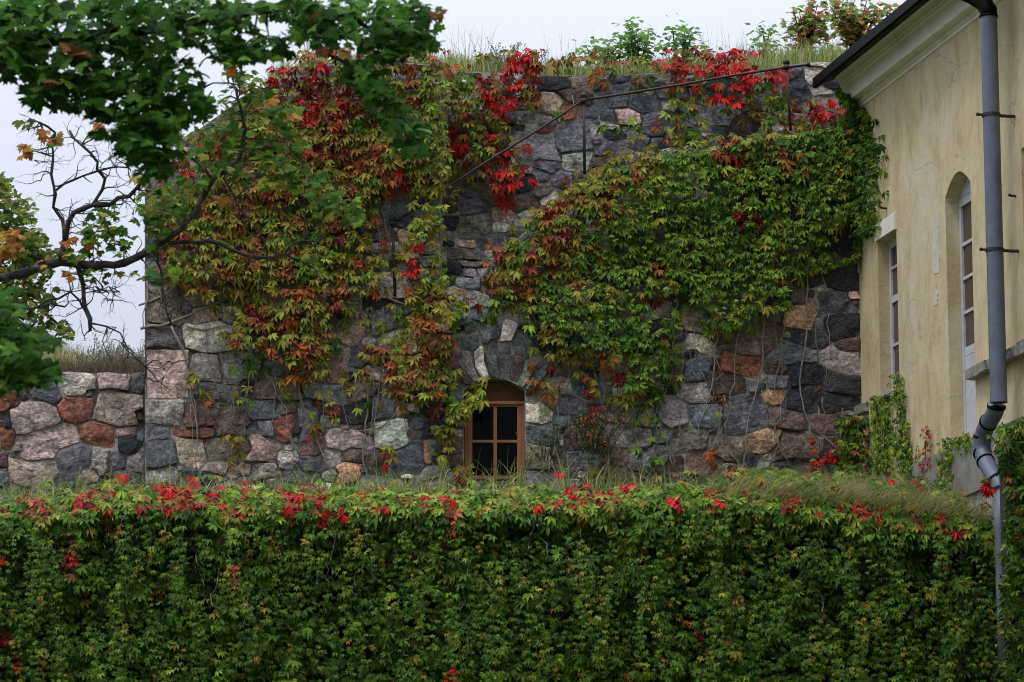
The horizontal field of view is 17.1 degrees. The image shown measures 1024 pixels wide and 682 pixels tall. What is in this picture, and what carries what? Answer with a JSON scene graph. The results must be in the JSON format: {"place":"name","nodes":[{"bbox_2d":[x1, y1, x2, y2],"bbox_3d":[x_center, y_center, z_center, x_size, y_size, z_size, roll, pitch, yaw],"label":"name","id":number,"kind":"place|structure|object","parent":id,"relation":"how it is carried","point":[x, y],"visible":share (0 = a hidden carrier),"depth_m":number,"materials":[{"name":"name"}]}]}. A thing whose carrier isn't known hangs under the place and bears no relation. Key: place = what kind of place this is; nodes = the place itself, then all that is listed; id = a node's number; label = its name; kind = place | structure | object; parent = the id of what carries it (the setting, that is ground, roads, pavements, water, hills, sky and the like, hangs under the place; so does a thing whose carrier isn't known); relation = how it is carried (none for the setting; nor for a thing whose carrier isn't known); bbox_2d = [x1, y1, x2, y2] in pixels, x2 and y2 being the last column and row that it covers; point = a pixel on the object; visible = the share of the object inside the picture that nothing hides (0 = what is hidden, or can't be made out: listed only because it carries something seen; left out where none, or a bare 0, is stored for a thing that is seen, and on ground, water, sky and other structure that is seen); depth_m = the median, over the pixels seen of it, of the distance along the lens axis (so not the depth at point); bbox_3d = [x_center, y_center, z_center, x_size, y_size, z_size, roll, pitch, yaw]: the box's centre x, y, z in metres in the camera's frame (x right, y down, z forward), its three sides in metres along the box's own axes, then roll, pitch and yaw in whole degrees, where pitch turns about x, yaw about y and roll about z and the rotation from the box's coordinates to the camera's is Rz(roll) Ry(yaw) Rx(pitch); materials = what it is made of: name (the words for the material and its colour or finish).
{"place":"outdoors","nodes":[
{"label":"outdoors","id":0,"kind":"place"},
{"bbox_2d":[0,0,905,359],"label":"sky","id":1,"kind":"structure","parent":0,"point":[523,21],"materials":[{"name":"white"}]},
{"bbox_2d":[0,487,971,520],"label":"grassy bank","id":2,"kind":"structure","parent":0,"point":[533,492],"depth_m":48.52,"materials":[{"name":"green plant"}]},
{"bbox_2d":[0,443,889,504],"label":"grass","id":3,"kind":"structure","parent":2,"relation":"on","point":[564,482],"depth_m":48.69,"materials":[{"name":"green plant"}]},
{"bbox_2d":[516,418,579,460],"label":"twiggy weed","id":4,"kind":"object","parent":3,"relation":"on","point":[543,442],"visible":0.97,"depth_m":50.26,"materials":[{"name":"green plant"}]},
{"bbox_2d":[572,393,641,453],"bbox_3d":[1.404,1.257,50.355,1.063,0.885,0.750,0,-11,0],"label":"yellow flower weed","id":5,"kind":"object","parent":3,"relation":"on","point":[601,444],"visible":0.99,"depth_m":50.23,"materials":[{"name":"green plant"}]},
{"bbox_2d":[687,457,993,526],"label":"dry grass","id":6,"kind":"structure","parent":2,"relation":"on","point":[923,501],"depth_m":44.66,"materials":[{"name":"green plant"}]},
{"bbox_2d":[808,415,872,475],"bbox_3d":[4.906,1.589,50.184,1.119,1.018,0.360,-1,-11,8],"label":"foot creeper","id":7,"kind":"object","parent":2,"relation":"on","point":[855,455],"visible":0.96,"depth_m":50.14,"materials":[{"name":"green plant"}]},
{"bbox_2d":[472,407,520,480],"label":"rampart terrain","id":8,"kind":"structure","parent":0,"point":[472,449],"depth_m":57.78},
{"bbox_2d":[0,171,74,346],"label":"background maple","id":9,"kind":"object","parent":8,"relation":"on","point":[33,242],"visible":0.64,"depth_m":65.04,"materials":[{"name":"green plant"}]},
{"bbox_2d":[0,372,144,494],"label":"stone wall","id":10,"kind":"structure","parent":8,"relation":"on","point":[77,421],"depth_m":50.87,"materials":[{"name":"grey stone"}]},
{"bbox_2d":[41,337,144,373],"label":"bank grass","id":11,"kind":"structure","parent":10,"relation":"on","point":[70,365],"depth_m":51.48,"materials":[{"name":"green plant"}]},
{"bbox_2d":[57,333,144,373],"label":"dry shrub","id":12,"kind":"object","parent":10,"relation":"on","point":[116,355],"visible":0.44,"depth_m":51.91,"materials":[{"name":"brown plant"}]},
{"bbox_2d":[145,62,861,490],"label":"fortress wall","id":13,"kind":"structure","parent":8,"relation":"on","point":[505,422],"depth_m":50.81,"materials":[{"name":"grey stone"}]},
{"bbox_2d":[129,48,454,484],"bbox_3d":[-3.296,-1.111,51.251,4.906,6.675,1.477,0,-11,0],"label":"virginia creeper","id":14,"kind":"object","parent":13,"relation":"attached to","point":[234,230],"visible":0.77,"depth_m":50.86,"materials":[{"name":"green plant"}]},
{"bbox_2d":[355,285,497,487],"bbox_3d":[-1.267,0.646,50.467,2.118,3.058,0.557,0,-11,0],"label":"virginia creeper","id":15,"kind":"object","parent":13,"relation":"attached to","point":[421,321],"visible":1,"depth_m":50.52,"materials":[{"name":"green plant"}]},
{"bbox_2d":[465,383,523,479],"bbox_3d":[-0.263,1.316,50.929,0.894,1.558,0.320,0,-11,0],"label":"window","id":16,"kind":"structure","parent":13,"relation":"in","point":[496,426],"depth_m":50.81,"materials":[{"name":"brown paint"}]},
{"bbox_2d":[471,37,549,72],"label":"weed clump","id":17,"kind":"object","parent":13,"relation":"on","point":[498,56],"visible":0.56,"depth_m":53.29,"materials":[{"name":"green plant"}]},
{"bbox_2d":[442,48,583,285],"bbox_3d":[-0.024,-2.627,52.315,2.317,3.858,0.488,0,-11,0],"label":"virginia creeper","id":18,"kind":"object","parent":13,"relation":"attached to","point":[460,146],"visible":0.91,"depth_m":52.38,"materials":[{"name":"red plant"}]},
{"bbox_2d":[517,49,547,73],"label":"weed clump","id":19,"kind":"object","parent":13,"relation":"on","point":[533,60],"visible":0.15,"depth_m":53.22,"materials":[{"name":"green plant"}]},
{"bbox_2d":[389,59,810,295],"bbox_3d":[1.341,-2.466,51.437,6.382,3.728,0.245,0,-11,-2],"label":"handrail","id":20,"kind":"object","parent":13,"relation":"on","point":[786,67],"visible":1,"depth_m":51.65,"materials":[{"name":"metal"}]},
{"bbox_2d":[478,117,864,487],"bbox_3d":[2.455,-0.589,50.852,5.920,5.648,0.868,0,-11,0],"label":"virginia creeper","id":21,"kind":"object","parent":13,"relation":"attached to","point":[635,173],"visible":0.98,"depth_m":50.80,"materials":[{"name":"green plant"}]},
{"bbox_2d":[572,45,844,182],"bbox_3d":[3.136,-3.365,52.448,4.439,2.540,0.560,0,-11,0],"label":"virginia creeper","id":22,"kind":"object","parent":13,"relation":"attached to","point":[818,118],"visible":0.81,"depth_m":52.49,"materials":[{"name":"red plant"}]},
{"bbox_2d":[260,14,848,86],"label":"rampart grass","id":23,"kind":"structure","parent":8,"relation":"on","point":[797,55],"depth_m":53.36,"materials":[{"name":"green plant"}]},
{"bbox_2d":[571,35,631,69],"bbox_3d":[1.456,-4.512,53.922,1.062,0.637,0.925,-3,-11,16],"label":"maple sapling","id":24,"kind":"object","parent":23,"relation":"on","point":[613,49],"visible":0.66,"depth_m":53.83,"materials":[{"name":"green plant"}]},
{"bbox_2d":[592,16,672,66],"bbox_3d":[1.984,-4.706,53.734,1.010,0.938,1.417,-10,-15,43],"label":"maple sapling","id":25,"kind":"object","parent":23,"relation":"on","point":[641,36],"visible":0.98,"depth_m":53.64,"materials":[{"name":"green plant"}]},
{"bbox_2d":[648,14,722,64],"bbox_3d":[2.685,-4.718,53.883,0.851,0.986,1.149,10,-14,-42],"label":"maple sapling","id":26,"kind":"object","parent":23,"relation":"on","point":[682,38],"visible":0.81,"depth_m":53.67,"materials":[{"name":"green plant"}]},
{"bbox_2d":[744,21,787,54],"bbox_3d":[4.082,-4.839,54.944,0.738,0.586,0.885,0,-11,0],"label":"maple sapling","id":27,"kind":"object","parent":23,"relation":"on","point":[770,34],"visible":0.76,"depth_m":54.87,"materials":[{"name":"green plant"}]},
{"bbox_2d":[774,0,835,51],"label":"maple sapling","id":28,"kind":"object","parent":23,"relation":"on","point":[808,21],"visible":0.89,"depth_m":55.25,"materials":[{"name":"green plant"}]},
{"bbox_2d":[815,0,895,49],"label":"maple sapling","id":29,"kind":"object","parent":23,"relation":"on","point":[849,30],"visible":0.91,"depth_m":55.75,"materials":[{"name":"green plant"}]},
{"bbox_2d":[870,0,899,28],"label":"maple sapling","id":30,"kind":"object","parent":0,"point":[895,5],"visible":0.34,"depth_m":56.32,"materials":[{"name":"green plant"}]},
{"bbox_3d":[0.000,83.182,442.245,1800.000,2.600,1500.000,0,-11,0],"label":"ground","id":31,"kind":"structure","parent":0,"visible":0},
{"bbox_2d":[0,58,365,390],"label":"gnarled maple","id":32,"kind":"object","parent":31,"relation":"on","point":[150,215],"visible":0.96,"depth_m":36.88,"materials":[{"name":"green plant"}]},
{"bbox_2d":[0,0,447,397],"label":"maple tree","id":33,"kind":"object","parent":31,"relation":"on","point":[158,116],"visible":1,"depth_m":24.50,"materials":[{"name":"green plant"}]},
{"bbox_2d":[0,466,1004,681],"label":"creeper covered wall","id":34,"kind":"structure","parent":31,"relation":"on","point":[685,582],"depth_m":44.26,"materials":[{"name":"green plant"}]},
{"bbox_2d":[812,0,1023,681],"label":"yellow house","id":35,"kind":"structure","parent":31,"relation":"on","point":[935,88],"depth_m":47.36,"materials":[{"name":"paint"}]},
{"bbox_2d":[798,91,888,277],"bbox_3d":[5.118,-2.385,50.770,0.922,2.900,1.837,10,-15,-43],"label":"corner creeper","id":36,"kind":"object","parent":35,"relation":"attached to","point":[866,220],"visible":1,"depth_m":50.74,"materials":[{"name":"green plant"}]},
{"bbox_2d":[860,393,897,479],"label":"wall creeper","id":37,"kind":"object","parent":35,"relation":"attached to","point":[881,441],"depth_m":49.48,"materials":[{"name":"green plant"}]},
{"bbox_2d":[888,238,899,391],"bbox_3d":[5.664,-0.381,49.688,0.055,2.338,0.829,2,-11,-13],"label":"window","id":38,"kind":"structure","parent":35,"relation":"in","point":[892,245],"depth_m":49.98,"materials":[{"name":"white paint"}]},
{"bbox_2d":[887,372,919,477],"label":"wall creeper","id":39,"kind":"object","parent":35,"relation":"attached to","point":[905,461],"depth_m":48.69,"materials":[{"name":"green plant"}]},
{"bbox_2d":[918,425,932,482],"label":"wall creeper","id":40,"kind":"object","parent":35,"relation":"attached to","point":[928,464],"depth_m":47.65,"materials":[{"name":"red plant"}]},
{"bbox_2d":[933,431,973,495],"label":"wall creeper","id":41,"kind":"object","parent":35,"relation":"attached to","point":[963,440],"depth_m":46.69,"materials":[{"name":"green plant"}]},
{"bbox_2d":[958,177,976,433],"bbox_3d":[6.350,-0.513,46.749,0.055,3.668,1.006,2,-11,-13],"label":"window","id":42,"kind":"structure","parent":35,"relation":"in","point":[965,226],"depth_m":47.05,"materials":[{"name":"white paint"}]},
{"bbox_2d":[979,417,1023,681],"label":"ivy pier","id":43,"kind":"structure","parent":31,"relation":"on","point":[1008,449],"depth_m":42.16,"materials":[{"name":"plant"}]}
]}

